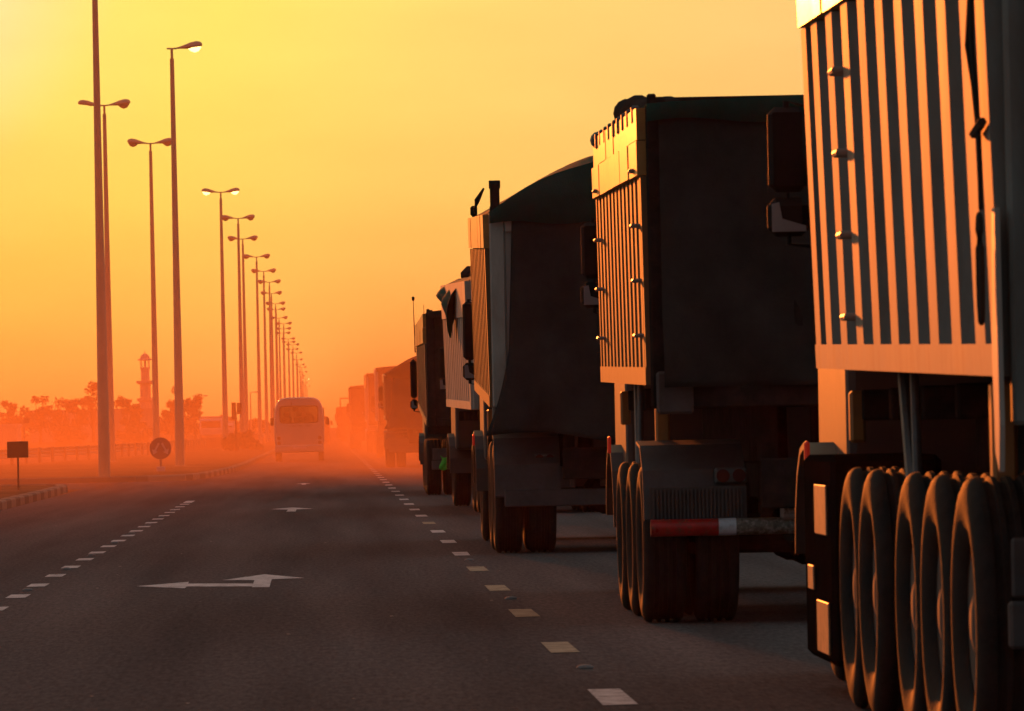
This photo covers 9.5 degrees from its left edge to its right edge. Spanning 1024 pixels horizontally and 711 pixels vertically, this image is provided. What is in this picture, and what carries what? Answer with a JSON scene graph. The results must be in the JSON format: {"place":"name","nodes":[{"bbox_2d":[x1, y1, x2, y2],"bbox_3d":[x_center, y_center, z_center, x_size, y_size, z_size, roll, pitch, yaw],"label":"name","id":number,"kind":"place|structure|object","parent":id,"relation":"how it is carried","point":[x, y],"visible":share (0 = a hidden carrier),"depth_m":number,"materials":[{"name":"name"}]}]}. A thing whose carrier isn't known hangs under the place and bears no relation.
{"place":"outdoors","nodes":[
{"label":"outdoors","id":0,"kind":"place"},
{"bbox_2d":[0,432,270,464],"bbox_3d":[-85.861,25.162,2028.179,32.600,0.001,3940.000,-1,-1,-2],"label":"opposite road","id":1,"kind":"structure","parent":0,"point":[48,459],"depth_m":326.64,"materials":[{"name":"grey asphalt"}]},
{"bbox_2d":[23,416,28,440],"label":"road sign","id":2,"kind":"object","parent":1,"relation":"on","point":[25,420],"visible":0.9,"depth_m":349.29,"materials":[{"name":"grey metal"}]},
{"bbox_2d":[115,425,152,442],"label":"bush","id":3,"kind":"object","parent":1,"relation":"on","point":[132,432],"visible":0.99,"depth_m":618.72,"materials":[{"name":"green plant"}]},
{"bbox_2d":[199,416,222,438],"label":"lorry","id":4,"kind":"object","parent":1,"relation":"on","point":[211,426],"visible":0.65,"depth_m":639.33,"materials":[{"name":"white paint"}]},
{"bbox_2d":[222,421,234,434],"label":"lorry","id":5,"kind":"object","parent":1,"relation":"on","point":[231,426],"visible":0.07,"depth_m":719.36,"materials":[{"name":"white paint"}]},
{"bbox_2d":[250,391,256,429],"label":"street lamp","id":6,"kind":"object","parent":1,"relation":"on","point":[250,410],"visible":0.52,"depth_m":1148.91,"materials":[{"name":"metal"}]},
{"bbox_2d":[0,430,270,497],"bbox_3d":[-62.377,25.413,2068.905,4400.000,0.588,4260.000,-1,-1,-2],"label":"ground","id":7,"kind":"structure","parent":0,"point":[52,444],"depth_m":710.27,"materials":[{"name":"soil"}]},
{"bbox_2d":[0,424,22,446],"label":"building","id":8,"kind":"structure","parent":7,"relation":"on","point":[10,432],"depth_m":598.74,"materials":[{"name":"stone"}]},
{"bbox_2d":[0,400,34,427],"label":"tree","id":9,"kind":"object","parent":7,"relation":"on","point":[11,410],"visible":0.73,"depth_m":702.66,"materials":[{"name":"green plant"}]},
{"bbox_2d":[0,484,67,510],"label":"kerb","id":10,"kind":"structure","parent":7,"relation":"on","point":[28,497],"depth_m":126.03,"materials":[{"name":"paint"}]},
{"bbox_2d":[26,394,52,443],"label":"tree","id":11,"kind":"object","parent":7,"relation":"on","point":[40,413],"visible":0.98,"depth_m":706.40,"materials":[{"name":"green plant"}]},
{"bbox_2d":[46,396,75,431],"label":"tree","id":12,"kind":"object","parent":7,"relation":"on","point":[67,405],"visible":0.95,"depth_m":710.42,"materials":[{"name":"green plant"}]},
{"bbox_2d":[45,423,88,446],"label":"bush","id":13,"kind":"object","parent":7,"relation":"on","point":[68,433],"visible":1,"depth_m":518.35,"materials":[{"name":"green plant"}]},
{"bbox_2d":[71,398,88,442],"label":"tree","id":14,"kind":"object","parent":7,"relation":"on","point":[80,420],"visible":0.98,"depth_m":714.34,"materials":[{"name":"green plant"}]},
{"bbox_2d":[76,380,97,442],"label":"tree","id":15,"kind":"object","parent":7,"relation":"on","point":[91,408],"visible":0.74,"depth_m":718.59,"materials":[{"name":"green plant"}]},
{"bbox_2d":[30,408,152,442],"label":"building","id":16,"kind":"structure","parent":7,"relation":"on","point":[147,417],"depth_m":818.62,"materials":[{"name":"paint"}]},
{"bbox_2d":[114,395,137,441],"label":"tree","id":17,"kind":"object","parent":7,"relation":"on","point":[121,402],"visible":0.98,"depth_m":722.61,"materials":[{"name":"green plant"}]},
{"bbox_2d":[0,433,264,464],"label":"guardrail","id":18,"kind":"object","parent":7,"relation":"on","point":[65,451],"visible":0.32,"depth_m":285.30,"materials":[{"name":"grey metal"}]},
{"bbox_2d":[0,411,270,437],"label":"treeline","id":19,"kind":"object","parent":7,"relation":"on","point":[161,420],"visible":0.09,"depth_m":1494.71,"materials":[{"name":"green plant"}]},
{"bbox_2d":[128,403,146,431],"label":"tree","id":20,"kind":"object","parent":7,"relation":"on","point":[138,423],"visible":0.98,"depth_m":726.55,"materials":[{"name":"green plant"}]},
{"bbox_2d":[0,449,275,483],"bbox_3d":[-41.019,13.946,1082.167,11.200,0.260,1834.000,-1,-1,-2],"label":"kerb","id":21,"kind":"structure","parent":7,"relation":"on","point":[207,474],"depth_m":166.18,"materials":[{"name":"paint"}]},
{"bbox_2d":[136,351,151,407],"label":"minaret","id":22,"kind":"object","parent":7,"relation":"on","point":[145,398],"visible":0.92,"depth_m":1596.76,"materials":[{"name":"stone"}]},
{"bbox_2d":[159,386,188,440],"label":"tree","id":23,"kind":"object","parent":7,"relation":"on","point":[167,423],"visible":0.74,"depth_m":730.43,"materials":[{"name":"green plant"}]},
{"bbox_2d":[168,398,203,439],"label":"tree","id":24,"kind":"object","parent":7,"relation":"on","point":[188,429],"visible":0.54,"depth_m":738.84,"materials":[{"name":"green plant"}]},
{"bbox_2d":[185,393,203,438],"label":"tree","id":25,"kind":"object","parent":7,"relation":"on","point":[195,402],"visible":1,"depth_m":734.83,"materials":[{"name":"green plant"}]},
{"bbox_2d":[0,438,275,498],"bbox_3d":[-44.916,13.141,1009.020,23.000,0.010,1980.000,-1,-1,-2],"label":"median ground","id":26,"kind":"structure","parent":0,"point":[202,460],"depth_m":218.05,"materials":[{"name":"soil"}]},
{"bbox_2d":[7,441,27,489],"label":"road sign","id":27,"kind":"object","parent":26,"relation":"on","point":[17,449],"visible":0.88,"depth_m":135.84,"materials":[{"name":"brown metal"}]},
{"bbox_2d":[92,0,110,476],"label":"street lamp","id":28,"kind":"object","parent":26,"relation":"on","point":[103,427],"visible":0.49,"depth_m":169.68,"materials":[{"name":"metal"}]},
{"bbox_2d":[78,99,129,461],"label":"street lamp","id":29,"kind":"object","parent":26,"relation":"on","point":[122,103],"visible":0.88,"depth_m":249.84,"materials":[{"name":"metal"}]},
{"bbox_2d":[127,138,170,439],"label":"street lamp","id":30,"kind":"object","parent":26,"relation":"on","point":[155,390],"visible":0.83,"depth_m":283.93,"materials":[{"name":"metal"}]},
{"bbox_2d":[149,437,170,470],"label":"round sign","id":31,"kind":"object","parent":26,"relation":"on","point":[160,448],"visible":0.92,"depth_m":188.04,"materials":[{"name":"grey metal"}]},
{"bbox_2d":[167,41,201,465],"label":"street lamp","id":32,"kind":"object","parent":26,"relation":"on","point":[194,46],"visible":0.9,"depth_m":213.42,"materials":[{"name":"metal"}]},
{"bbox_2d":[202,188,238,450],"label":"street lamp","id":33,"kind":"object","parent":26,"relation":"on","point":[206,191],"visible":0.93,"depth_m":344.55,"materials":[{"name":"metal"}]},
{"bbox_2d":[220,433,240,450],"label":"bush","id":34,"kind":"object","parent":26,"relation":"on","point":[228,443],"visible":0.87,"depth_m":344.30,"materials":[{"name":"green plant"}]},
{"bbox_2d":[231,402,241,450],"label":"traffic signal","id":35,"kind":"object","parent":26,"relation":"on","point":[235,412],"visible":0.98,"depth_m":337.64,"materials":[{"name":"metal"}]},
{"bbox_2d":[222,214,254,447],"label":"street lamp","id":36,"kind":"object","parent":26,"relation":"on","point":[241,380],"visible":0.84,"depth_m":388.30,"materials":[{"name":"metal"}]},
{"bbox_2d":[227,235,257,430],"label":"street lamp","id":37,"kind":"object","parent":26,"relation":"on","point":[253,238],"visible":0.84,"depth_m":430.79,"materials":[{"name":"metal"}]},
{"bbox_2d":[234,428,253,448],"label":"bush","id":38,"kind":"object","parent":26,"relation":"on","point":[242,438],"visible":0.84,"depth_m":364.47,"materials":[{"name":"green plant"}]},
{"bbox_2d":[246,437,263,449],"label":"bush","id":39,"kind":"object","parent":26,"relation":"on","point":[254,444],"visible":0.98,"depth_m":351.46,"materials":[{"name":"green plant"}]},
{"bbox_2d":[244,254,269,443],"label":"street lamp","id":40,"kind":"object","parent":26,"relation":"on","point":[247,256],"visible":0.84,"depth_m":476.97,"materials":[{"name":"metal"}]},
{"bbox_2d":[251,268,275,441],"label":"street lamp","id":41,"kind":"object","parent":26,"relation":"on","point":[273,270],"visible":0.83,"depth_m":521.45,"materials":[{"name":"metal"}]},
{"bbox_2d":[258,279,280,440],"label":"street lamp","id":42,"kind":"object","parent":26,"relation":"on","point":[271,378],"visible":0.88,"depth_m":560.66,"materials":[{"name":"metal"}]},
{"bbox_2d":[261,291,281,408],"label":"street lamp","id":43,"kind":"object","parent":26,"relation":"on","point":[278,292],"visible":0.73,"depth_m":608.28,"materials":[{"name":"metal"}]},
{"bbox_2d":[266,301,284,403],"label":"street lamp","id":44,"kind":"object","parent":26,"relation":"on","point":[277,393],"visible":0.74,"depth_m":659.39,"materials":[{"name":"metal"}]},
{"bbox_2d":[267,307,285,392],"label":"street lamp","id":45,"kind":"object","parent":26,"relation":"on","point":[283,308],"visible":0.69,"depth_m":692.69,"materials":[{"name":"metal"}]},
{"bbox_2d":[273,316,287,417],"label":"street lamp","id":46,"kind":"object","parent":26,"relation":"on","point":[280,389],"visible":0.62,"depth_m":746.96,"materials":[{"name":"metal"}]},
{"bbox_2d":[277,331,290,393],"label":"street lamp","id":47,"kind":"object","parent":26,"relation":"on","point":[289,332],"visible":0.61,"depth_m":869.03,"materials":[{"name":"metal"}]},
{"bbox_2d":[277,327,290,368],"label":"street lamp","id":48,"kind":"object","parent":26,"relation":"on","point":[288,328],"visible":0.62,"depth_m":829.95,"materials":[{"name":"metal"}]},
{"bbox_2d":[277,322,291,411],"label":"street lamp","id":49,"kind":"object","parent":26,"relation":"on","point":[289,323],"visible":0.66,"depth_m":788.62,"materials":[{"name":"metal"}]},
{"bbox_2d":[281,337,294,416],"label":"street lamp","id":50,"kind":"object","parent":26,"relation":"on","point":[293,338],"visible":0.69,"depth_m":926.59,"materials":[{"name":"metal"}]},
{"bbox_2d":[282,341,295,396],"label":"street lamp","id":51,"kind":"object","parent":26,"relation":"on","point":[289,361],"visible":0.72,"depth_m":962.21,"materials":[{"name":"metal"}]},
{"bbox_2d":[286,343,298,421],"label":"street lamp","id":52,"kind":"object","parent":26,"relation":"on","point":[297,344],"visible":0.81,"depth_m":993.38,"materials":[{"name":"metal"}]},
{"bbox_2d":[286,348,298,387],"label":"street lamp","id":53,"kind":"object","parent":26,"relation":"on","point":[292,363],"visible":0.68,"depth_m":1052.72,"materials":[{"name":"metal"}]},
{"bbox_2d":[291,352,301,407],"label":"street lamp","id":54,"kind":"object","parent":26,"relation":"on","point":[296,372],"visible":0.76,"depth_m":1105.42,"materials":[{"name":"metal"}]},
{"bbox_2d":[294,358,302,411],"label":"street lamp","id":55,"kind":"object","parent":26,"relation":"on","point":[297,376],"visible":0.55,"depth_m":1216.16,"materials":[{"name":"metal"}]},
{"bbox_2d":[295,364,304,412],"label":"street lamp","id":56,"kind":"object","parent":26,"relation":"on","point":[300,387],"visible":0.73,"depth_m":1318.46,"materials":[{"name":"metal"}]},
{"bbox_2d":[298,366,306,415],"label":"street lamp","id":57,"kind":"object","parent":26,"relation":"on","point":[302,389],"visible":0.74,"depth_m":1376.65,"materials":[{"name":"metal"}]},
{"bbox_2d":[299,371,306,415],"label":"street lamp","id":58,"kind":"object","parent":26,"relation":"on","point":[303,392],"visible":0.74,"depth_m":1494.24,"materials":[{"name":"metal"}]},
{"bbox_2d":[0,0,803,433],"label":"sky","id":59,"kind":"structure","parent":0,"point":[360,138],"materials":[{"name":"orange"}]},
{"bbox_2d":[0,428,871,710],"bbox_3d":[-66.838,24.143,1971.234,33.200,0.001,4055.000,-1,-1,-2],"label":"road","id":60,"kind":"structure","parent":0,"point":[388,600],"depth_m":45.76,"materials":[{"name":"grey asphalt"}]},
{"bbox_2d":[144,574,299,587],"bbox_3d":[-2.620,2.058,56.016,1.325,0.001,4.721,-1,-1,4],"label":"arrow marking","id":61,"kind":"object","parent":60,"relation":"on","point":[263,580],"visible":1,"depth_m":55.22,"materials":[{"name":"paint"}]},
{"bbox_2d":[279,507,310,511],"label":"arrow marking","id":62,"kind":"object","parent":60,"relation":"on","point":[291,509],"visible":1,"depth_m":104.38,"materials":[{"name":"paint"}]},
{"bbox_2d":[270,397,328,461],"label":"minibus","id":63,"kind":"object","parent":60,"relation":"on","point":[301,433],"visible":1,"depth_m":246.85,"materials":[{"name":"white paint"}]},
{"bbox_2d":[0,445,637,704],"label":"lane markings","id":64,"kind":"object","parent":60,"relation":"on","point":[611,696],"visible":0.91,"depth_m":52.85,"materials":[{"name":"paint"}]},
{"bbox_2d":[314,416,332,443],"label":"van","id":65,"kind":"object","parent":60,"relation":"on","point":[327,432],"visible":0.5,"depth_m":479.75,"materials":[{"name":"paint"}]},
{"bbox_2d":[335,407,340,437],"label":"dump truck","id":66,"kind":"object","parent":60,"relation":"on","point":[338,424],"visible":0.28,"depth_m":689.85,"materials":[{"name":"paint"}]},
{"bbox_2d":[338,398,350,440],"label":"dump truck","id":67,"kind":"object","parent":60,"relation":"on","point":[343,417],"visible":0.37,"depth_m":544.90,"materials":[{"name":"paint"}]},
{"bbox_2d":[347,385,366,448],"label":"dump truck","id":68,"kind":"object","parent":60,"relation":"on","point":[357,422],"visible":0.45,"depth_m":356.76,"materials":[{"name":"paint"}]},
{"bbox_2d":[361,373,377,452],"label":"dump truck","id":69,"kind":"object","parent":60,"relation":"on","point":[372,426],"visible":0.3,"depth_m":312.16,"materials":[{"name":"white paint"}]},
{"bbox_2d":[371,366,395,457],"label":"dump truck","id":70,"kind":"object","parent":60,"relation":"on","point":[379,412],"visible":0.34,"depth_m":262.28,"materials":[{"name":"white paint"}]},
{"bbox_2d":[378,356,422,466],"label":"dump truck","id":71,"kind":"object","parent":60,"relation":"on","point":[404,425],"visible":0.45,"depth_m":199.87,"materials":[{"name":"red paint"}]},
{"bbox_2d":[410,296,451,494],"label":"dump truck","id":72,"kind":"object","parent":60,"relation":"on","point":[430,403],"visible":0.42,"depth_m":120.35,"materials":[{"name":"paint"}]},
{"bbox_2d":[439,456,446,469],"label":"hanging rag","id":73,"kind":"object","parent":72,"relation":"hanging from","point":[443,465],"visible":0.77,"depth_m":120.10,"materials":[{"name":"green fabric"}]},
{"bbox_2d":[422,522,579,652],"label":"lane markings","id":74,"kind":"object","parent":60,"relation":"on","point":[555,647],"visible":1,"depth_m":44.54,"materials":[{"name":"paint"}]},
{"bbox_2d":[505,596,516,598],"bbox_3d":[-0.007,1.915,48.603,0.100,0.022,0.097,-1,-1,-2],"label":"road stud","id":75,"kind":"object","parent":60,"relation":"on","point":[511,597],"visible":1,"depth_m":48.57,"materials":[{"name":"ceramic"}]},
{"bbox_2d":[436,266,593,512],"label":"dump truck","id":76,"kind":"object","parent":60,"relation":"on","point":[462,397],"visible":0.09,"depth_m":100.52,"materials":[{"name":"white paint"}]},
{"bbox_2d":[462,156,615,552],"bbox_3d":[0.885,-0.039,69.289,2.700,4.342,9.368,-1,-1,-2],"label":"dump truck","id":77,"kind":"object","parent":60,"relation":"on","point":[531,334],"visible":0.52,"depth_m":64.91,"materials":[{"name":"beige paint"}]},
{"bbox_2d":[576,664,593,668],"bbox_3d":[0.412,1.756,34.710,0.100,0.022,0.097,-1,-1,-2],"label":"road stud","id":78,"kind":"object","parent":60,"relation":"on","point":[584,666],"visible":1,"depth_m":34.67,"materials":[{"name":"ceramic"}]},
{"bbox_2d":[581,94,818,621],"bbox_3d":[2.019,-0.100,45.962,2.649,3.910,9.568,-1,-1,-2],"label":"dump truck","id":79,"kind":"object","parent":60,"relation":"on","point":[699,294],"visible":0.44,"depth_m":41.47,"materials":[{"name":"beige paint"}]},
{"bbox_2d":[767,0,1023,710],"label":"dump truck","id":80,"kind":"object","parent":60,"relation":"on","point":[901,138],"visible":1,"depth_m":26.70,"materials":[{"name":"grey paint"}]}
]}

